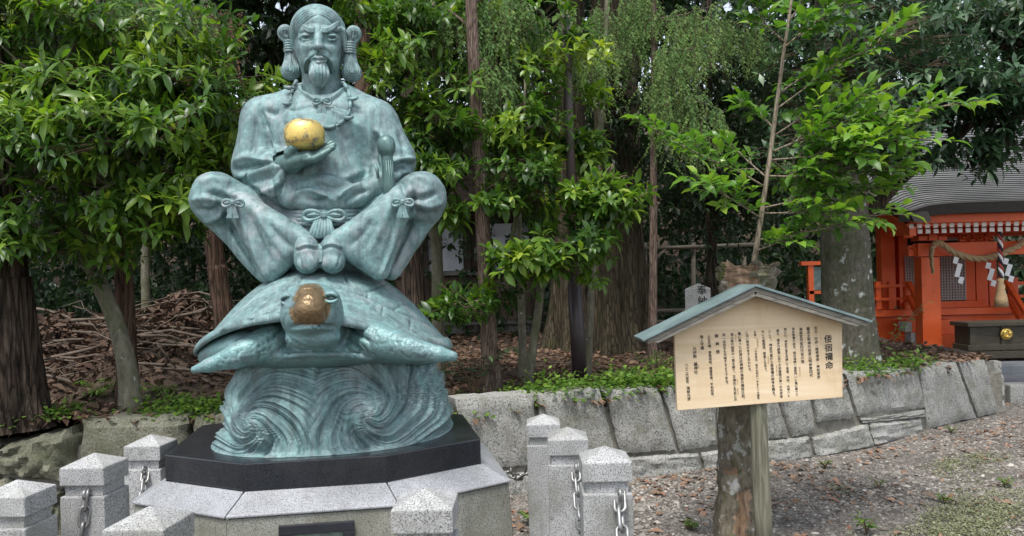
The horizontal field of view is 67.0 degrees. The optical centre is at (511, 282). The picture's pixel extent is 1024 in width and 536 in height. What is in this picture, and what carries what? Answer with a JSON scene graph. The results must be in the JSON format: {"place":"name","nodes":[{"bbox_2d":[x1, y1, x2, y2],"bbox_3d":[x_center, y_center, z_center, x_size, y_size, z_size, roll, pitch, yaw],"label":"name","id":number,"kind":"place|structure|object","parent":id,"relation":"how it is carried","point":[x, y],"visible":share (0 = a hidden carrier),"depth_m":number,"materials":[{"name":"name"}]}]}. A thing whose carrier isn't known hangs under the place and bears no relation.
{"place":"outdoors","nodes":[
{"label":"outdoors","id":0,"kind":"place"},
{"bbox_2d":[43,288,984,415],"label":"soil terrace","id":1,"kind":"structure","parent":0,"point":[513,371],"depth_m":8.95,"materials":[{"name":"soil"},{"name":"dry leaf litter"}]},
{"bbox_2d":[0,22,58,435],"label":"cedar tree","id":2,"kind":"object","parent":1,"relation":"on","point":[24,389],"visible":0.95,"depth_m":5.06,"materials":[{"name":"brown plant"}]},
{"bbox_2d":[0,394,99,428],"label":"weeds","id":3,"kind":"object","parent":1,"relation":"on","point":[66,411],"visible":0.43,"depth_m":5.17,"materials":[{"name":"green plant"}]},
{"bbox_2d":[73,378,115,396],"bbox_3d":[-3.503,0.930,6.618,0.508,0.243,0.402,-2,0,0],"label":"fern","id":4,"kind":"object","parent":1,"relation":"on","point":[98,391],"visible":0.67,"depth_m":6.58,"materials":[{"name":"green plant"}]},
{"bbox_2d":[0,0,290,411],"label":"laurel tree","id":5,"kind":"object","parent":1,"relation":"on","point":[125,110],"visible":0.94,"depth_m":4.96,"materials":[{"name":"green plant"}]},
{"bbox_2d":[141,231,150,311],"bbox_3d":[-5.066,-3.147,10.499,0.173,8.344,0.170,-1,0,29],"label":"slender tree","id":6,"kind":"object","parent":1,"relation":"on","point":[145,280],"visible":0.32,"depth_m":10.46,"materials":[{"name":"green plant"}]},
{"bbox_2d":[88,0,232,403],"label":"cedar tree","id":7,"kind":"object","parent":1,"relation":"on","point":[124,296],"visible":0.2,"depth_m":5.85,"materials":[{"name":"red plant"}]},
{"bbox_2d":[141,382,179,393],"bbox_3d":[-3.009,0.922,6.607,0.247,0.159,0.298,-1,0,23],"label":"fern","id":8,"kind":"object","parent":1,"relation":"on","point":[159,388],"visible":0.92,"depth_m":6.57,"materials":[{"name":"green plant"}]},
{"bbox_2d":[112,379,224,421],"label":"weeds","id":9,"kind":"object","parent":1,"relation":"on","point":[183,405],"visible":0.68,"depth_m":5.33,"materials":[{"name":"green plant"}]},
{"bbox_2d":[175,3,251,380],"bbox_3d":[-3.092,-3.139,7.278,1.279,8.472,0.805,-2,0,0],"label":"cedar tree","id":10,"kind":"object","parent":1,"relation":"on","point":[219,288],"visible":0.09,"depth_m":7.13,"materials":[{"name":"red plant"}]},
{"bbox_2d":[0,289,457,438],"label":"brush heap","id":11,"kind":"object","parent":1,"relation":"on","point":[174,328],"visible":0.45,"depth_m":7.19,"materials":[{"name":"brown plant"}]},
{"bbox_2d":[354,0,371,95],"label":"cedar tree","id":12,"kind":"object","parent":1,"relation":"on","point":[360,85],"depth_m":8.92,"materials":[{"name":"red plant"}]},
{"bbox_2d":[401,78,425,308],"bbox_3d":[-1.180,-3.224,8.604,0.373,8.392,0.370,-2,0,-39],"label":"cedar tree","id":13,"kind":"object","parent":1,"relation":"on","point":[413,284],"visible":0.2,"depth_m":8.50,"materials":[{"name":"brown plant"}]},
{"bbox_2d":[20,74,812,340],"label":"undergrowth","id":14,"kind":"object","parent":1,"relation":"on","point":[241,271],"visible":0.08,"depth_m":12.44,"materials":[{"name":"green plant"}]},
{"bbox_2d":[332,0,530,370],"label":"laurel shrub tree","id":15,"kind":"object","parent":1,"relation":"on","point":[391,20],"visible":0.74,"depth_m":6.39,"materials":[{"name":"green plant"}]},
{"bbox_2d":[431,0,446,380],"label":"slender tree","id":16,"kind":"object","parent":1,"relation":"on","point":[444,363],"visible":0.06,"depth_m":7.37,"materials":[{"name":"brown plant"}]},
{"bbox_2d":[385,148,552,332],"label":"wooden building","id":17,"kind":"structure","parent":1,"relation":"on","point":[451,264],"depth_m":12.62,"materials":[{"name":"grey wood"}]},
{"bbox_2d":[396,0,561,392],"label":"pine tree","id":18,"kind":"object","parent":1,"relation":"on","point":[476,53],"visible":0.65,"depth_m":6.49,"materials":[{"name":"green plant"}]},
{"bbox_2d":[444,346,522,392],"bbox_3d":[-0.245,0.745,6.332,0.725,0.446,0.652,-2,0,0],"label":"leafy shrub","id":19,"kind":"object","parent":1,"relation":"on","point":[466,380],"visible":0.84,"depth_m":6.32,"materials":[{"name":"green plant"}]},
{"bbox_2d":[450,377,543,420],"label":"weeds","id":20,"kind":"object","parent":1,"relation":"on","point":[500,390],"visible":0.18,"depth_m":6.30,"materials":[{"name":"green plant"}]},
{"bbox_2d":[7,330,995,438],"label":"leaf litter","id":21,"kind":"object","parent":1,"relation":"on","point":[942,353],"visible":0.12,"depth_m":8.35,"materials":[{"name":"brown plant"}]},
{"bbox_2d":[512,16,526,378],"bbox_3d":[0.005,-3.234,7.601,0.112,8.435,0.110,-1,0,-32],"label":"slender tree","id":22,"kind":"object","parent":1,"relation":"on","point":[522,352],"visible":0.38,"depth_m":7.57,"materials":[{"name":"brown plant"}]},
{"bbox_2d":[416,0,659,389],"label":"forked tree","id":23,"kind":"object","parent":1,"relation":"on","point":[595,203],"visible":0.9,"depth_m":6.38,"materials":[{"name":"green plant"}]},
{"bbox_2d":[539,0,587,351],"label":"great tree","id":24,"kind":"object","parent":1,"relation":"on","point":[556,333],"visible":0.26,"depth_m":10.13,"materials":[{"name":"beige plant"}]},
{"bbox_2d":[561,0,586,380],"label":"slender tree","id":25,"kind":"object","parent":1,"relation":"on","point":[577,329],"visible":0.51,"depth_m":6.86,"materials":[{"name":"brown wood"}]},
{"bbox_2d":[528,0,632,375],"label":"slender tree","id":26,"kind":"object","parent":1,"relation":"on","point":[601,68],"visible":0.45,"depth_m":7.75,"materials":[{"name":"green plant"}]},
{"bbox_2d":[504,358,674,402],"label":"weeds","id":27,"kind":"object","parent":1,"relation":"on","point":[632,380],"visible":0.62,"depth_m":6.22,"materials":[{"name":"green plant"}]},
{"bbox_2d":[592,0,662,356],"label":"great tree","id":28,"kind":"object","parent":1,"relation":"on","point":[621,315],"visible":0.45,"depth_m":9.52,"materials":[{"name":"beige plant"}]},
{"bbox_2d":[630,350,673,375],"bbox_3d":[1.362,0.767,7.195,0.416,0.327,0.485,-1,0,-26],"label":"leafy shrub","id":29,"kind":"object","parent":1,"relation":"on","point":[656,359],"visible":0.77,"depth_m":7.18,"materials":[{"name":"green plant"}]},
{"bbox_2d":[570,0,779,369],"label":"pine tree","id":30,"kind":"object","parent":1,"relation":"on","point":[666,103],"visible":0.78,"depth_m":7.82,"materials":[{"name":"green plant"}]},
{"bbox_2d":[539,0,812,297],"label":"dark evergreen","id":31,"kind":"object","parent":1,"relation":"on","point":[702,208],"visible":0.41,"depth_m":8.94,"materials":[{"name":"green plant"}]},
{"bbox_2d":[685,283,710,309],"bbox_3d":[2.100,0.446,8.699,0.272,0.877,0.274,-1,0,16],"label":"stone marker","id":32,"kind":"object","parent":1,"relation":"on","point":[696,294],"visible":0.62,"depth_m":8.58,"materials":[{"name":"stone"}]},
{"bbox_2d":[644,242,753,323],"bbox_3d":[2.558,0.170,10.632,1.646,1.481,0.120,-2,0,0],"label":"bamboo fence","id":33,"kind":"object","parent":1,"relation":"on","point":[693,247],"visible":0.31,"depth_m":10.58,"materials":[{"name":"wood"}]},
{"bbox_2d":[799,261,820,301],"bbox_3d":[4.525,0.117,11.230,0.658,0.862,0.100,-2,0,0],"label":"poster frame","id":34,"kind":"object","parent":1,"relation":"on","point":[813,278],"visible":0.46,"depth_m":11.20,"materials":[{"name":"paint"}]},
{"bbox_2d":[701,0,1001,368],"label":"broadleaf tree","id":35,"kind":"object","parent":1,"relation":"on","point":[846,276],"visible":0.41,"depth_m":7.51,"materials":[{"name":"green leaf"},{"name":"bark"}]},
{"bbox_2d":[842,345,942,378],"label":"weeds","id":36,"kind":"object","parent":1,"relation":"on","point":[914,360],"visible":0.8,"depth_m":7.39,"materials":[{"name":"green plant"}]},
{"bbox_2d":[877,301,932,361],"bbox_3d":[3.989,0.522,8.274,0.886,0.724,0.781,-1,0,40],"label":"leafy shrub","id":37,"kind":"object","parent":1,"relation":"on","point":[901,328],"visible":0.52,"depth_m":8.26,"materials":[{"name":"green plant"}]},
{"bbox_2d":[863,0,1023,230],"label":"camellia tree","id":38,"kind":"object","parent":1,"relation":"on","point":[1006,30],"visible":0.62,"depth_m":8.10,"materials":[{"name":"green plant"}]},
{"bbox_2d":[23,93,1023,308],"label":"hillside","id":39,"kind":"structure","parent":0,"point":[796,289],"depth_m":32.95,"materials":[{"name":"green plant"}]},
{"bbox_2d":[58,313,1023,535],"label":"gravel ground","id":40,"kind":"structure","parent":0,"point":[1012,413],"depth_m":5.72,"materials":[{"name":"grey gravel"}]},
{"bbox_2d":[0,480,57,535],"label":"stone post","id":41,"kind":"object","parent":40,"relation":"on","point":[25,507],"visible":1,"depth_m":2.41,"materials":[{"name":"stone"}]},
{"bbox_2d":[59,453,129,535],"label":"stone post","id":42,"kind":"object","parent":40,"relation":"on","point":[100,476],"visible":1,"depth_m":2.63,"materials":[{"name":"stone"}]},
{"bbox_2d":[77,488,90,535],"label":"chain","id":43,"kind":"object","parent":42,"relation":"hanging from","point":[86,493],"visible":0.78,"depth_m":2.61,"materials":[{"name":"silver metal"}]},
{"bbox_2d":[102,506,194,535],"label":"stone post","id":44,"kind":"object","parent":40,"relation":"on","point":[153,521],"visible":1,"depth_m":1.91,"materials":[{"name":"stone"}]},
{"bbox_2d":[124,434,177,514],"bbox_3d":[-1.527,1.153,3.300,0.156,1.013,0.156,-1,0,3],"label":"stone post","id":45,"kind":"object","parent":40,"relation":"on","point":[150,451],"visible":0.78,"depth_m":3.23,"materials":[{"name":"stone"}]},
{"bbox_2d":[138,465,149,495],"bbox_3d":[-1.508,0.842,3.161,0.041,0.167,0.224,-2,0,-17],"label":"chain","id":46,"kind":"object","parent":45,"relation":"attached to","point":[143,480],"visible":0.59,"depth_m":3.20,"materials":[{"name":"silver metal"}]},
{"bbox_2d":[132,443,512,535],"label":"granite pedestal","id":47,"kind":"object","parent":40,"relation":"on","point":[481,489],"visible":0.5,"depth_m":2.93,"materials":[{"name":"grey stone"}]},
{"bbox_2d":[165,414,480,490],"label":"black plinth","id":48,"kind":"structure","parent":47,"relation":"on","point":[193,458],"depth_m":3.01,"materials":[{"name":"stone"}]},
{"bbox_2d":[188,4,457,457],"bbox_3d":[-0.828,-0.292,3.410,1.210,1.936,1.439,-2,0,0],"label":"bronze statue","id":49,"kind":"object","parent":48,"relation":"on","point":[319,214],"visible":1,"depth_m":3.24,"materials":[{"name":"teal metal"}]},
{"bbox_2d":[391,487,458,535],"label":"stone post","id":50,"kind":"object","parent":40,"relation":"on","point":[425,511],"visible":1,"depth_m":1.94,"materials":[{"name":"stone"}]},
{"bbox_2d":[0,358,1004,534],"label":"retaining wall","id":51,"kind":"structure","parent":40,"relation":"on","point":[650,433],"depth_m":6.14,"materials":[{"name":"stone"}]},
{"bbox_2d":[14,0,1023,317],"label":"deep forest","id":52,"kind":"object","parent":40,"relation":"on","point":[678,222],"visible":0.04,"depth_m":18.73,"materials":[{"name":"green plant"}]},
{"bbox_2d":[0,0,724,103],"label":"forest canopy","id":53,"kind":"object","parent":52,"relation":"attached to","point":[273,18],"visible":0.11,"depth_m":14.38,"materials":[{"name":"green plant"}]},
{"bbox_2d":[517,510,528,521],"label":"seedling","id":54,"kind":"object","parent":40,"relation":"on","point":[525,515],"visible":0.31,"depth_m":4.90,"materials":[{"name":"green plant"}]},
{"bbox_2d":[526,414,559,535],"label":"stone post","id":55,"kind":"object","parent":40,"relation":"on","point":[539,427],"visible":0.72,"depth_m":3.54,"materials":[{"name":"stone"}]},
{"bbox_2d":[505,466,527,480],"bbox_3d":[0.033,0.914,3.746,0.053,0.105,0.227,-1,0,-31],"label":"chain","id":56,"kind":"object","parent":55,"relation":"attached to","point":[520,478],"visible":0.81,"depth_m":3.77,"materials":[{"name":"silver metal"}]},
{"bbox_2d":[547,427,588,535],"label":"stone post","id":57,"kind":"object","parent":40,"relation":"on","point":[566,445],"visible":0.77,"depth_m":2.97,"materials":[{"name":"stone"}]},
{"bbox_2d":[571,462,581,534],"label":"chain","id":58,"kind":"object","parent":57,"relation":"attached to","point":[575,480],"visible":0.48,"depth_m":2.90,"materials":[{"name":"silver metal"}]},
{"bbox_2d":[579,446,633,535],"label":"stone post","id":59,"kind":"object","parent":40,"relation":"on","point":[605,472],"visible":1,"depth_m":2.40,"materials":[{"name":"stone"}]},
{"bbox_2d":[613,488,629,535],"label":"chain","id":60,"kind":"object","parent":59,"relation":"hanging from","point":[620,510],"visible":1,"depth_m":2.36,"materials":[{"name":"silver metal"}]},
{"bbox_2d":[683,518,698,530],"bbox_3d":[1.101,1.486,4.747,0.112,0.075,0.145,-2,0,0],"label":"seedling","id":61,"kind":"object","parent":40,"relation":"on","point":[691,524],"visible":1,"depth_m":4.74,"materials":[{"name":"green plant"}]},
{"bbox_2d":[634,284,871,535],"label":"notice board","id":62,"kind":"object","parent":40,"relation":"on","point":[756,348],"visible":1,"depth_m":4.26,"materials":[{"name":"beige wood"}]},
{"bbox_2d":[511,402,1023,535],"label":"fallen leaves","id":63,"kind":"object","parent":40,"relation":"on","point":[701,510],"visible":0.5,"depth_m":5.71,"materials":[{"name":"brown plant"}]},
{"bbox_2d":[620,0,1001,535],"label":"sprouting stump","id":64,"kind":"object","parent":40,"relation":"on","point":[733,514],"visible":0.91,"depth_m":4.43,"materials":[{"name":"green plant"}]},
{"bbox_2d":[816,459,835,467],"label":"seedling","id":65,"kind":"object","parent":40,"relation":"on","point":[828,462],"visible":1,"depth_m":6.18,"materials":[{"name":"green plant"}]},
{"bbox_2d":[851,509,879,533],"bbox_3d":[2.120,1.437,4.617,0.181,0.119,0.173,-2,0,0],"label":"seedling","id":66,"kind":"object","parent":40,"relation":"on","point":[862,521],"visible":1,"depth_m":4.61,"materials":[{"name":"green plant"}]},
{"bbox_2d":[869,478,886,487],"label":"seedling","id":67,"kind":"object","parent":40,"relation":"on","point":[876,482],"visible":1,"depth_m":5.58,"materials":[{"name":"green plant"}]},
{"bbox_2d":[827,450,1023,535],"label":"ground moss","id":68,"kind":"object","parent":40,"relation":"on","point":[957,529],"visible":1,"depth_m":4.88,"materials":[{"name":"green plant"}]},
{"bbox_2d":[936,493,953,503],"bbox_3d":[2.884,1.438,5.158,0.115,0.079,0.131,-1,0,17],"label":"seedling","id":69,"kind":"object","parent":40,"relation":"on","point":[943,498],"visible":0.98,"depth_m":5.15,"materials":[{"name":"green plant"}]},
{"bbox_2d":[867,106,1023,347],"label":"shrine","id":70,"kind":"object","parent":40,"relation":"on","point":[953,211],"visible":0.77,"depth_m":12.05,"materials":[{"name":"wood"}]},
{"bbox_2d":[904,255,918,294],"bbox_3d":[6.899,-0.091,13.253,0.343,0.823,0.074,-2,0,0],"label":"lattice door","id":71,"kind":"structure","parent":70,"relation":"in","point":[908,260],"depth_m":13.22,"materials":[{"name":"grey paint"}]},
{"bbox_2d":[944,237,957,241],"bbox_3d":[7.556,-0.850,13.253,0.424,0.293,0.074,-2,0,0],"label":"lattice door","id":72,"kind":"structure","parent":70,"relation":"in","point":[954,239],"depth_m":13.26,"materials":[{"name":"grey paint"}]},
{"bbox_2d":[937,256,965,300],"bbox_3d":[7.556,-0.091,13.253,0.510,0.823,0.074,-2,0,0],"label":"lattice door","id":73,"kind":"structure","parent":70,"relation":"in","point":[951,290],"depth_m":13.22,"materials":[{"name":"grey paint"}]},
{"bbox_2d":[929,239,1023,273],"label":"straw rope","id":74,"kind":"object","parent":70,"relation":"hanging from","point":[942,244],"visible":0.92,"depth_m":11.66,"materials":[{"name":"beige fabric"}]},
{"bbox_2d":[952,256,963,283],"bbox_3d":[6.753,-0.188,11.700,0.172,0.425,0.008,-2,0,0],"label":"paper streamer","id":75,"kind":"object","parent":74,"relation":"hanging from","point":[958,270],"visible":1,"depth_m":11.70,"materials":[{"name":"white paper"}]},
{"bbox_2d":[985,262,996,286],"bbox_3d":[7.245,-0.125,11.700,0.169,0.377,0.008,-2,0,0],"label":"paper streamer","id":76,"kind":"object","parent":74,"relation":"hanging from","point":[991,273],"visible":1,"depth_m":11.70,"materials":[{"name":"white paper"}]},
{"bbox_2d":[1003,258,1013,281],"bbox_3d":[7.511,-0.190,11.700,0.169,0.377,0.008,-2,0,0],"label":"paper streamer","id":77,"kind":"object","parent":74,"relation":"hanging from","point":[1008,269],"visible":0.96,"depth_m":11.70,"materials":[{"name":"white paper"}]},
{"bbox_2d":[993,226,1008,306],"bbox_3d":[7.259,-0.270,11.500,0.200,1.254,0.195,-2,0,0],"label":"bell rope","id":78,"kind":"object","parent":70,"relation":"hanging from","point":[1001,299],"visible":0.94,"depth_m":11.47,"materials":[{"name":"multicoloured fabric"}]},
{"bbox_2d":[945,424,957,432],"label":"seedling","id":79,"kind":"object","parent":40,"relation":"on","point":[949,428],"visible":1,"depth_m":7.40,"materials":[{"name":"green plant"}]},
{"bbox_2d":[997,476,1013,486],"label":"seedling","id":80,"kind":"object","parent":40,"relation":"on","point":[1004,481],"visible":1,"depth_m":5.51,"materials":[{"name":"green plant"}]},
{"bbox_2d":[1003,374,1023,381],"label":"stone step","id":81,"kind":"object","parent":40,"relation":"on","point":[1014,378],"depth_m":10.23,"materials":[{"name":"grey stone"}]},
{"bbox_2d":[988,358,1023,374],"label":"stone step","id":82,"kind":"object","parent":81,"relation":"on","point":[1012,366],"depth_m":10.60,"materials":[{"name":"grey stone"}]},
{"bbox_2d":[950,319,1023,358],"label":"offering box","id":83,"kind":"object","parent":82,"relation":"on","point":[1002,338],"visible":0.78,"depth_m":11.10,"materials":[{"name":"brown wood"}]},
{"bbox_2d":[1004,382,1023,402],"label":"kerb stone","id":84,"kind":"object","parent":40,"relation":"on","point":[1014,392],"visible":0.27,"depth_m":8.82,"materials":[{"name":"grey stone"}]},
{"bbox_2d":[174,0,1022,102],"label":"sky","id":85,"kind":"structure","parent":0,"point":[727,5],"materials":[{"name":"white"}]}
]}

